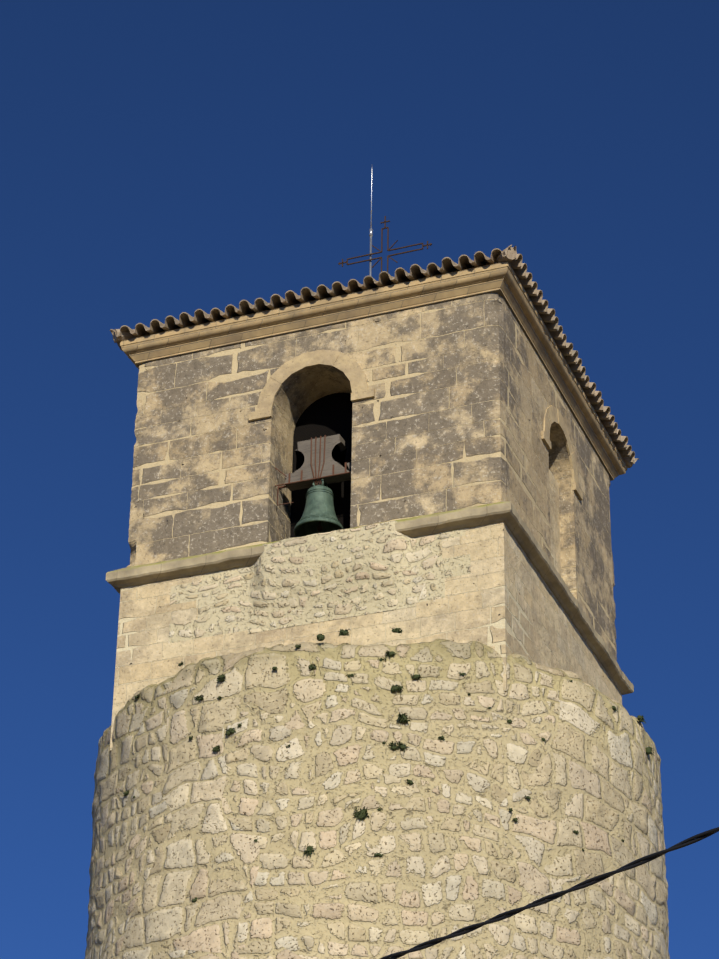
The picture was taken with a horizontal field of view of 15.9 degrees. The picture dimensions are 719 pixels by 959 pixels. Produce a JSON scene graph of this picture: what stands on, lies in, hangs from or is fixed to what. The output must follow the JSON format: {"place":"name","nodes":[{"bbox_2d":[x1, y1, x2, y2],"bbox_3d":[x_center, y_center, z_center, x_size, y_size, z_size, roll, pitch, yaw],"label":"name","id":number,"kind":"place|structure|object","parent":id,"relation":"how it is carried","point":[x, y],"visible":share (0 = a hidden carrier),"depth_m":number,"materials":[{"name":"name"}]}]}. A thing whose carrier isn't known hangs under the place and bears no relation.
{"place":"outdoors","nodes":[
{"label":"outdoors","id":0,"kind":"place"},
{"bbox_2d":[0,0,718,958],"label":"sky","id":1,"kind":"structure","parent":0,"point":[159,159],"materials":[{"name":"blue"}]},
{"bbox_2d":[85,639,669,958],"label":"round tower","id":2,"kind":"structure","parent":0,"point":[451,841],"depth_m":40.65,"materials":[{"name":"stone"}]},
{"bbox_2d":[110,521,621,750],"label":"wall","id":3,"kind":"structure","parent":2,"relation":"on","point":[486,584],"depth_m":43.56,"materials":[{"name":"stone"}]},
{"bbox_2d":[248,521,414,632],"bbox_3d":[-0.460,1.685,43.615,3.000,1.611,0.548,-10,-32,19],"label":"rubble masonry patch","id":4,"kind":"object","parent":3,"relation":"attached to","point":[328,576],"visible":0.92,"depth_m":43.43,"materials":[{"name":"stone"}]},
{"bbox_2d":[122,627,653,937],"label":"wall plants","id":5,"kind":"object","parent":2,"relation":"on","point":[362,815],"depth_m":41.05,"materials":[{"name":"green plant"}]},
{"bbox_2d":[380,827,718,958],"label":"overhead cable","id":6,"kind":"object","parent":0,"point":[584,884],"visible":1,"depth_m":12.96,"materials":[{"name":"black rubber"}]},
{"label":"bell chamber slabs","id":7,"kind":"object","parent":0,"visible":0},
{"bbox_2d":[106,501,633,694],"bbox_3d":[0.378,2.786,46.912,7.462,0.418,7.466,-10,-32,19],"label":"string course","id":8,"kind":"object","parent":7,"relation":"on","point":[468,517],"visible":0.31,"depth_m":44.44,"materials":[{"name":"stone"}]},
{"bbox_2d":[126,292,616,660],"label":"belfry walls","id":9,"kind":"structure","parent":8,"relation":"on","point":[450,416],"depth_m":45.45,"materials":[{"name":"beige stone"}]},
{"bbox_2d":[275,468,350,505],"bbox_3d":[-0.741,0.037,45.083,1.640,0.765,0.232,-10,-32,19],"label":"iron bell axle","id":10,"kind":"object","parent":9,"relation":"attached to","point":[280,486],"visible":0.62,"depth_m":45.12,"materials":[{"name":"brown metal"}]},
{"bbox_2d":[285,434,350,490],"bbox_3d":[-0.682,-0.317,45.382,1.240,0.820,0.260,-10,-32,19],"label":"bell yoke","id":11,"kind":"object","parent":10,"relation":"attached to","point":[335,450],"visible":0.92,"depth_m":45.27,"materials":[{"name":"grey wood"}]},
{"bbox_2d":[294,478,342,536],"bbox_3d":[-0.695,0.472,44.923,0.872,1.036,0.872,-10,-32,19],"label":"bell","id":12,"kind":"object","parent":11,"relation":"hanging from","point":[319,505],"visible":0.94,"depth_m":44.76,"materials":[{"name":"green metal"}]},
{"bbox_2d":[288,435,346,484],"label":"metal straps","id":13,"kind":"object","parent":12,"relation":"attached to","point":[319,462],"visible":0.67,"depth_m":45.21,"materials":[{"name":"brown metal"}]},
{"bbox_2d":[290,393,352,537],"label":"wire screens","id":14,"kind":"object","parent":9,"relation":"attached to","point":[329,415],"depth_m":46.41,"materials":[{"name":"black metal"}]},
{"bbox_2d":[120,261,626,480],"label":"cornice","id":15,"kind":"structure","parent":9,"relation":"attached to","point":[502,280],"depth_m":46.52,"materials":[{"name":"stone"}]},
{"bbox_2d":[130,262,501,338],"bbox_3d":[0.452,-1.493,49.397,7.360,0.200,7.360,-10,-32,19],"label":"eave mortar bed","id":16,"kind":"object","parent":15,"relation":"on","point":[316,300],"depth_m":46.38,"materials":[{"name":"beige concrete"}]},
{"bbox_2d":[110,245,638,467],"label":"tile roof","id":17,"kind":"structure","parent":16,"relation":"on","point":[511,256],"depth_m":46.76,"materials":[{"name":"brown tile"}]},
{"bbox_2d":[369,169,372,275],"bbox_3d":[0.220,-4.302,51.216,0.160,4.902,0.160,-10,-32,19],"label":"lightning rod","id":18,"kind":"object","parent":17,"relation":"on","point":[370,256],"visible":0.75,"depth_m":51.51,"materials":[{"name":"silver metal"}]},
{"bbox_2d":[338,216,431,271],"bbox_3d":[0.492,-3.869,50.777,1.989,3.222,0.060,-10,-32,19],"label":"iron cross","id":19,"kind":"object","parent":17,"relation":"on","point":[388,248],"visible":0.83,"depth_m":51.19,"materials":[{"name":"black metal"}]},
{"bbox_2d":[249,349,582,500],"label":"arch voussoirs","id":20,"kind":"object","parent":9,"relation":"attached to","point":[351,369],"visible":0.92,"depth_m":45.97,"materials":[{"name":"stone"}]},
{"bbox_2d":[549,470,560,575],"bbox_3d":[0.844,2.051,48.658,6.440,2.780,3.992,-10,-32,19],"label":"window infill panel","id":21,"kind":"object","parent":9,"relation":"on","point":[555,524],"visible":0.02,"depth_m":47.22,"materials":[{"name":"beige stone"}]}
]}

